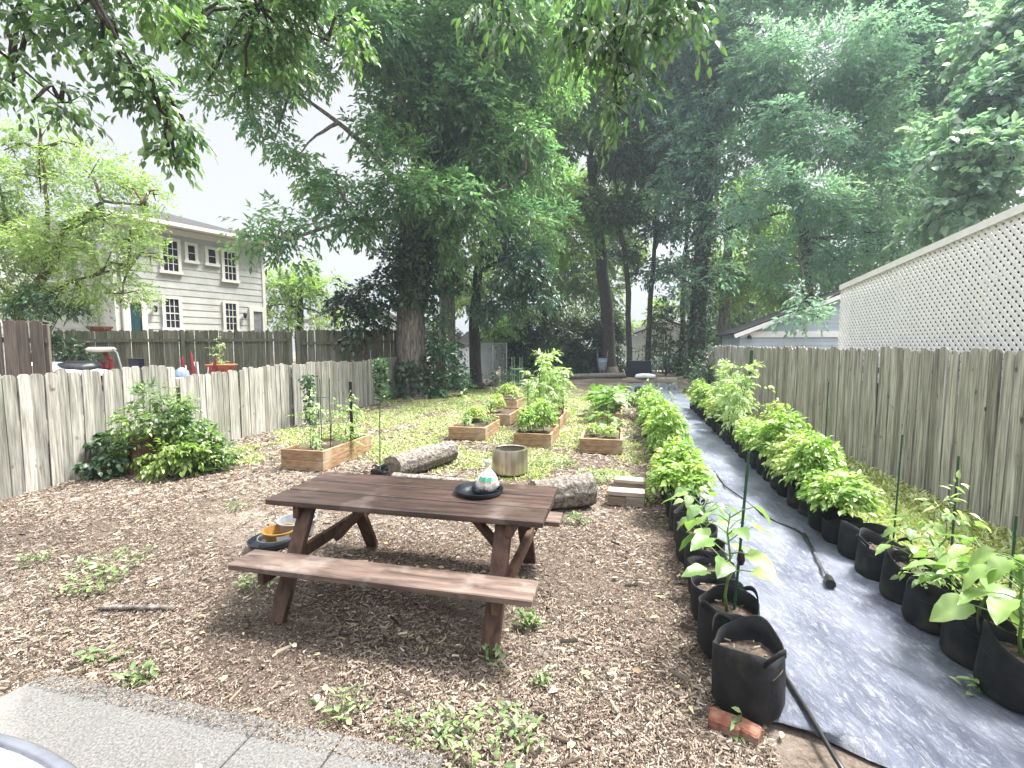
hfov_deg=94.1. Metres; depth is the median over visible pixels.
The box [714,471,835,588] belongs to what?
garden hose
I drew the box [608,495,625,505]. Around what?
wooden block
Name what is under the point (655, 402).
pepper plant
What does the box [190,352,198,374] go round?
folded chair
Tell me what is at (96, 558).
weed
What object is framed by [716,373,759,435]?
tomato plant
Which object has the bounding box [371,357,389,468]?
sapling
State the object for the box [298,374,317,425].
climbing vine
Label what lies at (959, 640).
grow bag
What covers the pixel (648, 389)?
pepper plant
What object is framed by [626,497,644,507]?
wooden block
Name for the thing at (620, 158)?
tree
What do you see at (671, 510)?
grow bag
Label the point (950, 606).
eggplant plant
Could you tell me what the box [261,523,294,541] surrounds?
flower pot
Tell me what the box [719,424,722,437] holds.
grow bag
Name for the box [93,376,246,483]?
bush
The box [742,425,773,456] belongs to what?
pepper plant
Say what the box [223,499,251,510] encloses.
weed
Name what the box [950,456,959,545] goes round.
plant stake
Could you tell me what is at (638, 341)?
garage
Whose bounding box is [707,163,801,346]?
tree
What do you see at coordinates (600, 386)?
squash plant
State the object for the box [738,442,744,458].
grow bag
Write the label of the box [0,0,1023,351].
sky
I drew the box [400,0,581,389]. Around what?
tree
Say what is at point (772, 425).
pepper plant
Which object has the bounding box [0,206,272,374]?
house
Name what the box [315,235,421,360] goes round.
ivy mound
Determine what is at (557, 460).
weed
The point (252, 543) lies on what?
plant saucer
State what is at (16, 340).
picket fence
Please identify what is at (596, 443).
raised bed
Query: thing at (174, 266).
window
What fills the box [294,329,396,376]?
picket fence
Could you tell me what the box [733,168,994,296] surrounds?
tree
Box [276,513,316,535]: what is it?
flower pot
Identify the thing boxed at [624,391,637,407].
squash plant
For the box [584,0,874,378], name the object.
tree
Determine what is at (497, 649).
weed
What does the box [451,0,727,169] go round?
tree
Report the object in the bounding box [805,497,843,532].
grow bag
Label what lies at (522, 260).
tree
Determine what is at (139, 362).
planter box
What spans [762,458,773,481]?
grow bag
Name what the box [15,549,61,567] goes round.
weed
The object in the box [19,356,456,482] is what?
terrain
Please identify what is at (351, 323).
house
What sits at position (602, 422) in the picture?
squash plant
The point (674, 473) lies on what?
pepper plant
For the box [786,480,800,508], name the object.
grow bag
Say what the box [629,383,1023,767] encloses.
path
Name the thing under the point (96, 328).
hanging tray
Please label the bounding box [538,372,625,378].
log
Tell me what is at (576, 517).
weed
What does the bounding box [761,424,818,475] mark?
pepper plant
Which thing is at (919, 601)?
grow bag
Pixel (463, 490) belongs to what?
plant saucer
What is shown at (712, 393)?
pepper plant
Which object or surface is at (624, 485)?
wooden block
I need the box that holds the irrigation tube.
[725,554,843,767]
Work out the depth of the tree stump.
6.53 m
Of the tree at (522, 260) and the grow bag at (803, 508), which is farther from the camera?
the tree at (522, 260)
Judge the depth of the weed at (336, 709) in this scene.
2.28 m
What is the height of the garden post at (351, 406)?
1.000 m
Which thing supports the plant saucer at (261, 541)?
on the plant saucer at (252, 543)
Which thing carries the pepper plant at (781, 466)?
in the grow bag at (792, 500)
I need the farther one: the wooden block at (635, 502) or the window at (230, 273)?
the window at (230, 273)
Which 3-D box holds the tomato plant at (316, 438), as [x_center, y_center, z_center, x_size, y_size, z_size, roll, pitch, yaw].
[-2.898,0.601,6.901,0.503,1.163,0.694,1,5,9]
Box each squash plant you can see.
[581,386,631,409]
[585,410,626,431]
[586,392,627,412]
[588,383,632,405]
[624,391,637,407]
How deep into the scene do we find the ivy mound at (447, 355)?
16.17 m
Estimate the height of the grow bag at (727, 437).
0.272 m
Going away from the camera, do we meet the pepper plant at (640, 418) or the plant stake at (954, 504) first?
the plant stake at (954, 504)
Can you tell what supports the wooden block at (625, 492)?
on the wooden block at (635, 502)
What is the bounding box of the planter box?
[127,358,144,369]
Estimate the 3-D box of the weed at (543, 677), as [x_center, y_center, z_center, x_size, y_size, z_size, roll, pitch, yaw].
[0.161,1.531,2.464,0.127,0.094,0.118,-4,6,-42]
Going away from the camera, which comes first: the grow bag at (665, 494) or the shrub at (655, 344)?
the grow bag at (665, 494)
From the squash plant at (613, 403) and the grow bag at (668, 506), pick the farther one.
the squash plant at (613, 403)
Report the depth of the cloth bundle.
9.63 m
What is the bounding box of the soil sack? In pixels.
[635,373,655,377]
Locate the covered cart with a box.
[31,362,104,410]
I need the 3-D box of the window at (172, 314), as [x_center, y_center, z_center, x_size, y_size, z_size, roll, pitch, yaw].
[-13.376,-2.786,18.791,0.070,1.340,0.771,3,5,32]
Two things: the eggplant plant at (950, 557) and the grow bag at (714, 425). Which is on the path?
the grow bag at (714, 425)
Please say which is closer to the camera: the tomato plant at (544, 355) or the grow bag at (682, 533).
the grow bag at (682, 533)
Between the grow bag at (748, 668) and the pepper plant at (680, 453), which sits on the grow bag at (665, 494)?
the pepper plant at (680, 453)
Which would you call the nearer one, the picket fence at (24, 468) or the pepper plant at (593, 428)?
the picket fence at (24, 468)
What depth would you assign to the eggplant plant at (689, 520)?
3.54 m
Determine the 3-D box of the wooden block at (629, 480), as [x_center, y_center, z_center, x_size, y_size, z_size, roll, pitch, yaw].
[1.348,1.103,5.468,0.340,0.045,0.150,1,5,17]
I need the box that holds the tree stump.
[127,434,162,476]
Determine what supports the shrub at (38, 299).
on the terrain at (294, 359)
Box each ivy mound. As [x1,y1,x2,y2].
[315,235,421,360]
[418,275,476,398]
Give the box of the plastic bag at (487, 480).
[476,458,499,491]
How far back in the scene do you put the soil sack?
22.64 m
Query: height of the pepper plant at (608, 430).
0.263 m
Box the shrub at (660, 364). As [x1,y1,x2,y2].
[651,342,707,372]
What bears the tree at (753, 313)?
on the ground at (798, 748)
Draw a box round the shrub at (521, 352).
[492,298,566,379]
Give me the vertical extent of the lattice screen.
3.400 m
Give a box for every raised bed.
[281,433,370,471]
[448,418,499,439]
[480,407,521,425]
[498,396,524,406]
[513,424,558,447]
[545,407,569,428]
[580,426,622,454]
[591,405,621,423]
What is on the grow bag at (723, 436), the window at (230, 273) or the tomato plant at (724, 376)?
the tomato plant at (724, 376)
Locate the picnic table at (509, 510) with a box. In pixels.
[228,472,562,655]
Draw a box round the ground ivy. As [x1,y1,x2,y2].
[382,381,442,399]
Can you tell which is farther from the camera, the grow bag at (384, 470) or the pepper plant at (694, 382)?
the pepper plant at (694, 382)
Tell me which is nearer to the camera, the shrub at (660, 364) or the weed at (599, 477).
the weed at (599, 477)
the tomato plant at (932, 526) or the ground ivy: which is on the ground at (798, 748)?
the ground ivy
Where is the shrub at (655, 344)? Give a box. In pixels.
[632,290,687,375]
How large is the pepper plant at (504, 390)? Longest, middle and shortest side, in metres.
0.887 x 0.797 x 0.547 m
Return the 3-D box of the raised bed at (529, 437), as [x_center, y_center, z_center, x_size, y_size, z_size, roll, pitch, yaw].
[0.465,0.933,8.727,0.660,0.236,1.050,1,5,13]
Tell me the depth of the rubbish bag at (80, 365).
9.10 m
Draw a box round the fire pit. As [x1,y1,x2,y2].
[492,444,527,477]
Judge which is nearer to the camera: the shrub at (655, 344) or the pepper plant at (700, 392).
the pepper plant at (700, 392)
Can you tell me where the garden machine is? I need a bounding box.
[85,347,122,395]
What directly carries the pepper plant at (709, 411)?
in the grow bag at (714, 425)
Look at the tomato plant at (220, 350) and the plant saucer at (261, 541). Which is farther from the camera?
the tomato plant at (220, 350)
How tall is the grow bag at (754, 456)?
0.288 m
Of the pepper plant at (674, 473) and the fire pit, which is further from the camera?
the fire pit
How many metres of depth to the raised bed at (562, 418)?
10.63 m
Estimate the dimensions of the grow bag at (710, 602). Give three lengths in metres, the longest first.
0.362 x 0.334 x 0.312 m
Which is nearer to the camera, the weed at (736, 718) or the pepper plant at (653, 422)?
the weed at (736, 718)
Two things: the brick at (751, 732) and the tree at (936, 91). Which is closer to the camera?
the brick at (751, 732)
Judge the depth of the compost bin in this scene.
26.35 m
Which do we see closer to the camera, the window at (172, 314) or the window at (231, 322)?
the window at (172, 314)
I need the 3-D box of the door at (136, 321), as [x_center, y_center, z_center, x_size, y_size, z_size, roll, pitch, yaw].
[-14.024,-1.706,17.856,0.084,2.637,0.358,3,5,32]
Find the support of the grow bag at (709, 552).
on the path
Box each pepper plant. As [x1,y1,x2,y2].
[464,405,488,421]
[487,394,505,410]
[495,382,521,400]
[515,404,545,432]
[527,395,559,431]
[586,422,601,435]
[600,423,618,437]
[632,384,659,401]
[636,409,648,425]
[637,393,659,413]
[641,382,659,400]
[641,396,693,453]
[641,406,679,437]
[643,392,671,423]
[643,455,721,499]
[646,445,703,479]
[647,437,675,464]
[656,433,707,474]
[684,383,695,397]
[688,380,713,405]
[689,380,706,395]
[696,378,705,389]
[698,391,710,407]
[703,394,737,421]
[705,381,724,405]
[732,414,757,436]
[734,418,763,445]
[740,419,762,450]
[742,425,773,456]
[750,403,815,458]
[751,398,795,447]
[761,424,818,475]
[770,445,828,487]
[778,423,846,486]
[796,462,854,507]
[797,468,889,520]
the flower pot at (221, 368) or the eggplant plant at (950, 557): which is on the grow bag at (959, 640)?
the eggplant plant at (950, 557)
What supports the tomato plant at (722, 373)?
on the grow bag at (717, 428)
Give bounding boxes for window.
[158,237,183,274]
[161,295,184,330]
[184,242,199,263]
[204,246,219,266]
[221,249,240,283]
[222,300,240,332]
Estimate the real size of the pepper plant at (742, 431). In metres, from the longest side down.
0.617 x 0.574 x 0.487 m
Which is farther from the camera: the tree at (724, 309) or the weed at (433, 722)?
the tree at (724, 309)
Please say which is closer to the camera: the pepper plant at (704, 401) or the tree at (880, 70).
the pepper plant at (704, 401)
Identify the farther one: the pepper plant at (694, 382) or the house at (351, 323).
the house at (351, 323)
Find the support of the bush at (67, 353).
on the terrain at (294, 359)
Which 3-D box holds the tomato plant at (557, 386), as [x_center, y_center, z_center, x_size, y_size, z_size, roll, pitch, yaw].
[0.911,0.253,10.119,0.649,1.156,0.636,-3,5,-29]
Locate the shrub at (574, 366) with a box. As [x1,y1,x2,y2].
[507,362,580,374]
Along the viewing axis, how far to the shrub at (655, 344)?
27.78 m
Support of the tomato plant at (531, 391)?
on the raised bed at (529, 437)
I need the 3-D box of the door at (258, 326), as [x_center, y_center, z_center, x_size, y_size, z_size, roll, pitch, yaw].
[-11.562,-1.999,21.775,0.084,2.592,0.416,3,5,32]
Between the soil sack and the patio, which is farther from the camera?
the soil sack
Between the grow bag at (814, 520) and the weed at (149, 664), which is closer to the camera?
the weed at (149, 664)
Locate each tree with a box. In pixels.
[0,0,382,192]
[0,110,183,329]
[149,0,600,398]
[265,251,353,345]
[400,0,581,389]
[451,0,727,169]
[454,137,664,323]
[460,205,565,388]
[482,0,655,372]
[569,49,690,376]
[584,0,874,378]
[624,134,697,360]
[634,230,797,328]
[662,89,752,375]
[707,0,952,340]
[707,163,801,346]
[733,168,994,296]
[817,0,1021,285]
[882,0,1023,256]
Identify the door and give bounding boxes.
[130,303,141,345]
[253,311,262,353]
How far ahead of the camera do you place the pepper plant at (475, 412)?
9.71 m
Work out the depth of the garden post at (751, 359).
9.04 m
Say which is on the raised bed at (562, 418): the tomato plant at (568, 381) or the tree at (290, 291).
the tomato plant at (568, 381)
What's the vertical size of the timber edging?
0.195 m
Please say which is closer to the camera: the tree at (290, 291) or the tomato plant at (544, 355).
the tomato plant at (544, 355)
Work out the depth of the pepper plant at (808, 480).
4.54 m
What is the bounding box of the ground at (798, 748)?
[0,352,1023,767]
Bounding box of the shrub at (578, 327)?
[543,303,636,373]
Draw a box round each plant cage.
[307,378,330,447]
[511,368,521,399]
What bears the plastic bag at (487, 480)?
on the plant saucer at (475, 490)
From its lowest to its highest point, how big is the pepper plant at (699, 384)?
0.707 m
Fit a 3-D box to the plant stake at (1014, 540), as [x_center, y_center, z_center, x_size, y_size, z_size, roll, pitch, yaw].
[3.114,1.163,2.972,0.016,0.705,0.016,2,5,22]
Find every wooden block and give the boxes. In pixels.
[607,487,644,497]
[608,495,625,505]
[612,480,645,490]
[614,476,644,484]
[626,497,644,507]
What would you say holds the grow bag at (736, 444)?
on the path
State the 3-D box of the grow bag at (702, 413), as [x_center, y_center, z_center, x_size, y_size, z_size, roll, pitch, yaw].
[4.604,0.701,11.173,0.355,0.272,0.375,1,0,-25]
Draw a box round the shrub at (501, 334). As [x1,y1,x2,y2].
[467,302,543,378]
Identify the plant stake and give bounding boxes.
[733,452,749,609]
[825,382,828,436]
[893,435,902,540]
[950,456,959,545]
[1009,515,1017,588]
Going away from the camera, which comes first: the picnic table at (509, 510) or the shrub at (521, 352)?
the picnic table at (509, 510)
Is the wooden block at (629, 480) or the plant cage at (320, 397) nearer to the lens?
the wooden block at (629, 480)
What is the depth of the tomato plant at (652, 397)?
8.48 m
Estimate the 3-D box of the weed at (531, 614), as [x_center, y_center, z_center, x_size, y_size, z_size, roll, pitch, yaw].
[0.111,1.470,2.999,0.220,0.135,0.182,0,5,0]
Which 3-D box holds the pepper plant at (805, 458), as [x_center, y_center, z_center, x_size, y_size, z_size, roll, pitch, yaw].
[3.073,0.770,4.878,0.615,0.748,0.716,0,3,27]
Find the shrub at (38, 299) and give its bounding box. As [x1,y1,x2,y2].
[0,279,94,361]
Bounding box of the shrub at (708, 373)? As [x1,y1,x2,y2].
[676,343,720,386]
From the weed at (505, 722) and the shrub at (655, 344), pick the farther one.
the shrub at (655, 344)
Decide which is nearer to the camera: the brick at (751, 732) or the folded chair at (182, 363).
the brick at (751, 732)
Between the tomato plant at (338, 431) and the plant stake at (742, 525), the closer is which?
the plant stake at (742, 525)
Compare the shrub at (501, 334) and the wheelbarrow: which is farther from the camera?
the wheelbarrow
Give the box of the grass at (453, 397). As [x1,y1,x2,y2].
[212,388,658,503]
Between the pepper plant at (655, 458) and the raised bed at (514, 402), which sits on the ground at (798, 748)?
the raised bed at (514, 402)
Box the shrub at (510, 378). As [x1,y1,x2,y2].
[455,361,531,389]
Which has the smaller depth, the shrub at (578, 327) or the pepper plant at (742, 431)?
the pepper plant at (742, 431)
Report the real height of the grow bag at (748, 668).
0.365 m
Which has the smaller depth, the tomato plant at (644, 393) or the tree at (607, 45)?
the tree at (607, 45)
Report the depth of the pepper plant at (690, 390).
12.99 m
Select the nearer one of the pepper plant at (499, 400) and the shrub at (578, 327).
the pepper plant at (499, 400)
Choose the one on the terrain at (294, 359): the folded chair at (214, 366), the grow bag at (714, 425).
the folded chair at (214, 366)
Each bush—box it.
[30,332,108,361]
[70,431,136,482]
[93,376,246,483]
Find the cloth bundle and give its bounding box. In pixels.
[175,367,189,377]
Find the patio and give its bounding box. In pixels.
[0,675,442,767]
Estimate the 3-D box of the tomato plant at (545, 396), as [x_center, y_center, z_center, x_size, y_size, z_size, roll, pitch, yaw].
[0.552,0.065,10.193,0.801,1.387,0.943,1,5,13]
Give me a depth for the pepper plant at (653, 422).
7.56 m
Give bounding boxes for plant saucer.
[247,533,289,550]
[257,534,290,546]
[455,481,502,499]
[471,485,500,494]
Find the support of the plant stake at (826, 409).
on the ground at (798, 748)
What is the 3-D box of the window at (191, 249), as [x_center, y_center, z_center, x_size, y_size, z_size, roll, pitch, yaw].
[-12.949,-5.291,19.273,0.070,0.820,0.561,3,5,32]
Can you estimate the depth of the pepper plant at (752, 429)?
6.73 m
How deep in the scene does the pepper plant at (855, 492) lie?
4.09 m
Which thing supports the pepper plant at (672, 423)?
in the grow bag
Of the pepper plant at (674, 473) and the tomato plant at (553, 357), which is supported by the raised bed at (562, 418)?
the tomato plant at (553, 357)
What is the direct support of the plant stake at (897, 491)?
on the ground at (798, 748)
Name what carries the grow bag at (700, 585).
on the path
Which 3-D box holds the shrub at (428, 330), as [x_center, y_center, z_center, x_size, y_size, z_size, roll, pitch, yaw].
[-1.500,-3.150,35.616,15.146,4.369,4.921,0,5,-5]
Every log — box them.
[384,440,458,475]
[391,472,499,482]
[527,472,596,509]
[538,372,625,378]
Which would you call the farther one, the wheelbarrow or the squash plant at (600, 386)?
the wheelbarrow
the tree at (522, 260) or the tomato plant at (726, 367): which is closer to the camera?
the tomato plant at (726, 367)
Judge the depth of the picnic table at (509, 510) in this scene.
3.05 m
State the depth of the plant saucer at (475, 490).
3.31 m
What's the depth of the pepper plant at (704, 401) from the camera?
10.53 m
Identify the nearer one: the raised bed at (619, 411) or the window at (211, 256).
the raised bed at (619, 411)
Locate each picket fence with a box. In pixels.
[0,320,52,420]
[0,365,177,499]
[51,329,292,386]
[175,363,289,442]
[288,357,397,425]
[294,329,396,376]
[707,345,735,387]
[730,345,1023,538]
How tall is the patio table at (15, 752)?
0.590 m
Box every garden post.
[349,381,353,440]
[746,350,752,416]
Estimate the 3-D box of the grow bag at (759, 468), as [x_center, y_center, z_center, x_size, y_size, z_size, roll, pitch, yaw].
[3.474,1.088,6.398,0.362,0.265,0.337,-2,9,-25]
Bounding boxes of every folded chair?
[181,356,186,368]
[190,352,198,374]
[207,357,216,374]
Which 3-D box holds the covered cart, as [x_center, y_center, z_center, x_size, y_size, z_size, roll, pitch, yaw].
[-8.316,0.045,8.935,1.151,0.926,0.705,0,5,0]
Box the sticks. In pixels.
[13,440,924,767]
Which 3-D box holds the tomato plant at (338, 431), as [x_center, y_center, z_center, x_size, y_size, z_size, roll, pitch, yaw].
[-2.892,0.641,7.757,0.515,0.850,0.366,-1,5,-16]
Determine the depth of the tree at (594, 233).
27.19 m
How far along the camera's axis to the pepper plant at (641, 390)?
11.52 m
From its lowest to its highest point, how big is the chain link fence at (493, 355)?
1.901 m
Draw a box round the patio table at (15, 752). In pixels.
[0,733,76,767]
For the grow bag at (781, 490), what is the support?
on the path
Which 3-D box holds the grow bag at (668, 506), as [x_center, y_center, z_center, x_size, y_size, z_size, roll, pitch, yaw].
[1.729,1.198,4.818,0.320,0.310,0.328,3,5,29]
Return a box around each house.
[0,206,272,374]
[304,293,395,361]
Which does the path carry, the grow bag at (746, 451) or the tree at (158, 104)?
the grow bag at (746, 451)
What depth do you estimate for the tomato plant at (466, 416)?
9.22 m
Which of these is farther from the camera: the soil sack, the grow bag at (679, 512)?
the soil sack
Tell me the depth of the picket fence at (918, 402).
5.78 m
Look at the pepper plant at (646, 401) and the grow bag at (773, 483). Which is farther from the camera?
the pepper plant at (646, 401)
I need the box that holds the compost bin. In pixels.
[628,360,651,376]
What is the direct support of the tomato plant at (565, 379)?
on the raised bed at (562, 418)
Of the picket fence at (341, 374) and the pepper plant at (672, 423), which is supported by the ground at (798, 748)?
the picket fence at (341, 374)
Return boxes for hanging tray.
[85,326,112,330]
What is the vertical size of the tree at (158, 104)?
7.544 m
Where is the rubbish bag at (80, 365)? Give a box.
[57,361,103,378]
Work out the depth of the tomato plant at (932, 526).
2.87 m
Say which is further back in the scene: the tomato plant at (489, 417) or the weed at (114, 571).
the tomato plant at (489, 417)
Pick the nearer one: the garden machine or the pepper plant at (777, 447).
the pepper plant at (777, 447)
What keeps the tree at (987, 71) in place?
on the ground at (798, 748)
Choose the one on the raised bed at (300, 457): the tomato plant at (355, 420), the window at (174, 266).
the tomato plant at (355, 420)
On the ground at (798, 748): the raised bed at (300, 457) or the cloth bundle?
the raised bed at (300, 457)
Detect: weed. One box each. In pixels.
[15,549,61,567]
[48,565,128,596]
[71,645,136,666]
[72,545,156,571]
[111,658,158,689]
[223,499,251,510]
[230,573,276,594]
[310,684,373,726]
[383,700,465,749]
[437,700,547,767]
[481,643,505,666]
[513,609,545,630]
[527,665,552,686]
[533,456,580,466]
[563,510,590,524]
[577,467,627,481]
[730,706,763,744]
[949,676,981,695]
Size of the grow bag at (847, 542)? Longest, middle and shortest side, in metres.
0.334 x 0.321 x 0.286 m
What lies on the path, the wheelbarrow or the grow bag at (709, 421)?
the grow bag at (709, 421)
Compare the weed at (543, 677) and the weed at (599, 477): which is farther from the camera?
the weed at (599, 477)
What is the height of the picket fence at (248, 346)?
1.825 m
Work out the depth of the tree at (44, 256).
9.79 m
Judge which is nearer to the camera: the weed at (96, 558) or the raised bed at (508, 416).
the weed at (96, 558)
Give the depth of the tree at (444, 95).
14.39 m
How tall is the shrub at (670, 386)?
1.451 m
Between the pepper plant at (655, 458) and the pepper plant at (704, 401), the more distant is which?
the pepper plant at (704, 401)
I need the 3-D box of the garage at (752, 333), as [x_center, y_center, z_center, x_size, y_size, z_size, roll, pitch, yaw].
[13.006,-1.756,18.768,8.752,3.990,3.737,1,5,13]
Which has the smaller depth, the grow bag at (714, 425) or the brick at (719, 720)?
the brick at (719, 720)
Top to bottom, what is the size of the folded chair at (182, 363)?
1.052 m
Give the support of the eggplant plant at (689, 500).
on the grow bag at (679, 512)
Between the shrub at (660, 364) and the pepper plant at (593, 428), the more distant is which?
the shrub at (660, 364)
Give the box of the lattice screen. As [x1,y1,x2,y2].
[838,203,1023,395]
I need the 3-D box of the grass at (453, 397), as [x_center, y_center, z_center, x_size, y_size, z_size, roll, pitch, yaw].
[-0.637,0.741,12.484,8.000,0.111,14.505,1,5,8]
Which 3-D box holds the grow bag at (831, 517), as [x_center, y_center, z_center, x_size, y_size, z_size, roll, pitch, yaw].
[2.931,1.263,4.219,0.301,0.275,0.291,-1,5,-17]
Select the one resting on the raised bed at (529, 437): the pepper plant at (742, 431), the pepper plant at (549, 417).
the pepper plant at (549, 417)
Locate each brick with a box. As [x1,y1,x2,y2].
[708,707,739,736]
[737,715,762,746]
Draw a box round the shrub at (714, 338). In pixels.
[616,311,749,356]
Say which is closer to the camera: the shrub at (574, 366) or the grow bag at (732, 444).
the grow bag at (732, 444)
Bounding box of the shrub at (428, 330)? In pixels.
[390,316,589,358]
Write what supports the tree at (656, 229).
on the ground at (798, 748)
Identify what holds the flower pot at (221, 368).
on the terrain at (294, 359)
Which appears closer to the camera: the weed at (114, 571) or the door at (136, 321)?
the weed at (114, 571)
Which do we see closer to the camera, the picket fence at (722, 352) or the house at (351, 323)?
the picket fence at (722, 352)
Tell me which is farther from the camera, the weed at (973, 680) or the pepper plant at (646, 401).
the pepper plant at (646, 401)
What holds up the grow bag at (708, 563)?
on the path
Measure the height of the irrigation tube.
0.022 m
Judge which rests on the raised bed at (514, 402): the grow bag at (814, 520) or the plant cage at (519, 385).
the plant cage at (519, 385)
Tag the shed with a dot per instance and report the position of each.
(464, 338)
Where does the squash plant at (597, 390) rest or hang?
on the raised bed at (619, 411)
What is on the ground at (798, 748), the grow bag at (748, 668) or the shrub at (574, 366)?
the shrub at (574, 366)
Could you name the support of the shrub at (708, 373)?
on the ground at (798, 748)
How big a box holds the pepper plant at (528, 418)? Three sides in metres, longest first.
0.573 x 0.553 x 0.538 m
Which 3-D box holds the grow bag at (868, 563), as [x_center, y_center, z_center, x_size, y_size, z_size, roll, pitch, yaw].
[2.766,1.289,3.570,0.351,0.317,0.334,1,8,-3]
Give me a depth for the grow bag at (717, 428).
9.24 m
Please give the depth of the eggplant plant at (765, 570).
2.62 m
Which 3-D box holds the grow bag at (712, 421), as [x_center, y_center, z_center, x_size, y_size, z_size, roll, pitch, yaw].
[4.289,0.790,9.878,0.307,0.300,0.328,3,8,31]
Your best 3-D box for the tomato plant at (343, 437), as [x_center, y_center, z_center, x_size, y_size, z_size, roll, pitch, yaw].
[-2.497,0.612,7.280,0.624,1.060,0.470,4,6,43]
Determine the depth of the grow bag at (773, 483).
5.75 m
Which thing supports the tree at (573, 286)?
on the ground at (798, 748)
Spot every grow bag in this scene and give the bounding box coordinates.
[370,464,389,475]
[664,482,673,505]
[666,485,699,516]
[667,492,704,530]
[673,502,705,542]
[676,521,717,562]
[684,537,724,570]
[687,556,735,592]
[690,571,743,621]
[697,584,759,658]
[701,408,706,419]
[708,412,718,426]
[711,415,720,428]
[711,612,786,723]
[713,419,725,431]
[715,422,730,434]
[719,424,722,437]
[722,423,733,440]
[725,429,734,444]
[730,431,734,448]
[734,433,738,452]
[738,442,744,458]
[745,446,755,463]
[750,446,774,468]
[756,453,766,475]
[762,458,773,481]
[770,467,788,489]
[776,474,801,497]
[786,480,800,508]
[797,487,807,516]
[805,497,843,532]
[822,506,862,544]
[837,519,889,559]
[854,527,910,581]
[879,542,940,604]
[901,573,962,635]
[939,600,1016,669]
[973,614,1023,714]
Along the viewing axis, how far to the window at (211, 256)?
19.93 m
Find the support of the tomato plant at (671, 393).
on the path
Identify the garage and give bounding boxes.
[620,321,708,368]
[715,290,850,348]
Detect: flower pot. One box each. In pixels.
[205,364,237,375]
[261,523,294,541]
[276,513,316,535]
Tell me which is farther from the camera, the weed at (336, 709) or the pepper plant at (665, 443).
the pepper plant at (665, 443)
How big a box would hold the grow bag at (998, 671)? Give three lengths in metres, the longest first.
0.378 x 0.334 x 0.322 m
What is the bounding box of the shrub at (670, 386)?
[659,374,689,392]
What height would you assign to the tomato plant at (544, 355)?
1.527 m
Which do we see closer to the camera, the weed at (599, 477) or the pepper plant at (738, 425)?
the weed at (599, 477)
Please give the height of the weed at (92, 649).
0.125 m
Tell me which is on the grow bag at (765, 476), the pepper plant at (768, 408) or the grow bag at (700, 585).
the pepper plant at (768, 408)
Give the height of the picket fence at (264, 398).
1.475 m
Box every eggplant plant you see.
[663,478,719,516]
[671,488,744,549]
[679,502,782,612]
[875,515,941,569]
[903,534,1023,618]
[929,546,1023,657]
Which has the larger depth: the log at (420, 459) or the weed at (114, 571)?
the log at (420, 459)
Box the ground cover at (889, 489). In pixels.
[677,388,1023,637]
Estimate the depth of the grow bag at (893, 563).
3.23 m
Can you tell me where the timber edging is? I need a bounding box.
[622,378,680,382]
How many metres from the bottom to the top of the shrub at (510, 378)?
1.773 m
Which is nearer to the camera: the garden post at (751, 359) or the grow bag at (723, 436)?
the grow bag at (723, 436)
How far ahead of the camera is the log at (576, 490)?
5.08 m
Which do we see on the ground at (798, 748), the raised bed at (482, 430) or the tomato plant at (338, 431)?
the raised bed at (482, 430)
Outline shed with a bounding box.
[458,332,495,377]
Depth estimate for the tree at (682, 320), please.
27.39 m
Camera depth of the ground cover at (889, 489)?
4.76 m
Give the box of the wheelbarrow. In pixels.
[597,352,607,372]
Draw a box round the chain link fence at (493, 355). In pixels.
[456,342,506,383]
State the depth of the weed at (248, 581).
3.46 m
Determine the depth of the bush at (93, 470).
6.28 m
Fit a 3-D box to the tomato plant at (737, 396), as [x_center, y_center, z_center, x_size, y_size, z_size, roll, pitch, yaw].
[3.837,0.246,7.982,0.861,1.322,0.759,-3,5,-30]
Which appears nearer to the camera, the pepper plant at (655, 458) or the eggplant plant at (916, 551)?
the eggplant plant at (916, 551)
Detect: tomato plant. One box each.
[205,333,228,364]
[286,386,327,450]
[322,397,348,439]
[326,390,362,456]
[342,394,368,438]
[454,388,473,426]
[475,388,498,423]
[517,355,556,410]
[520,377,554,428]
[521,349,573,410]
[530,348,572,402]
[540,370,566,407]
[543,366,572,416]
[554,367,576,410]
[637,379,665,427]
[640,384,660,408]
[645,391,692,452]
[705,359,744,421]
[709,358,759,426]
[710,360,774,437]
[715,373,751,420]
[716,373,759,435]
[884,470,990,599]

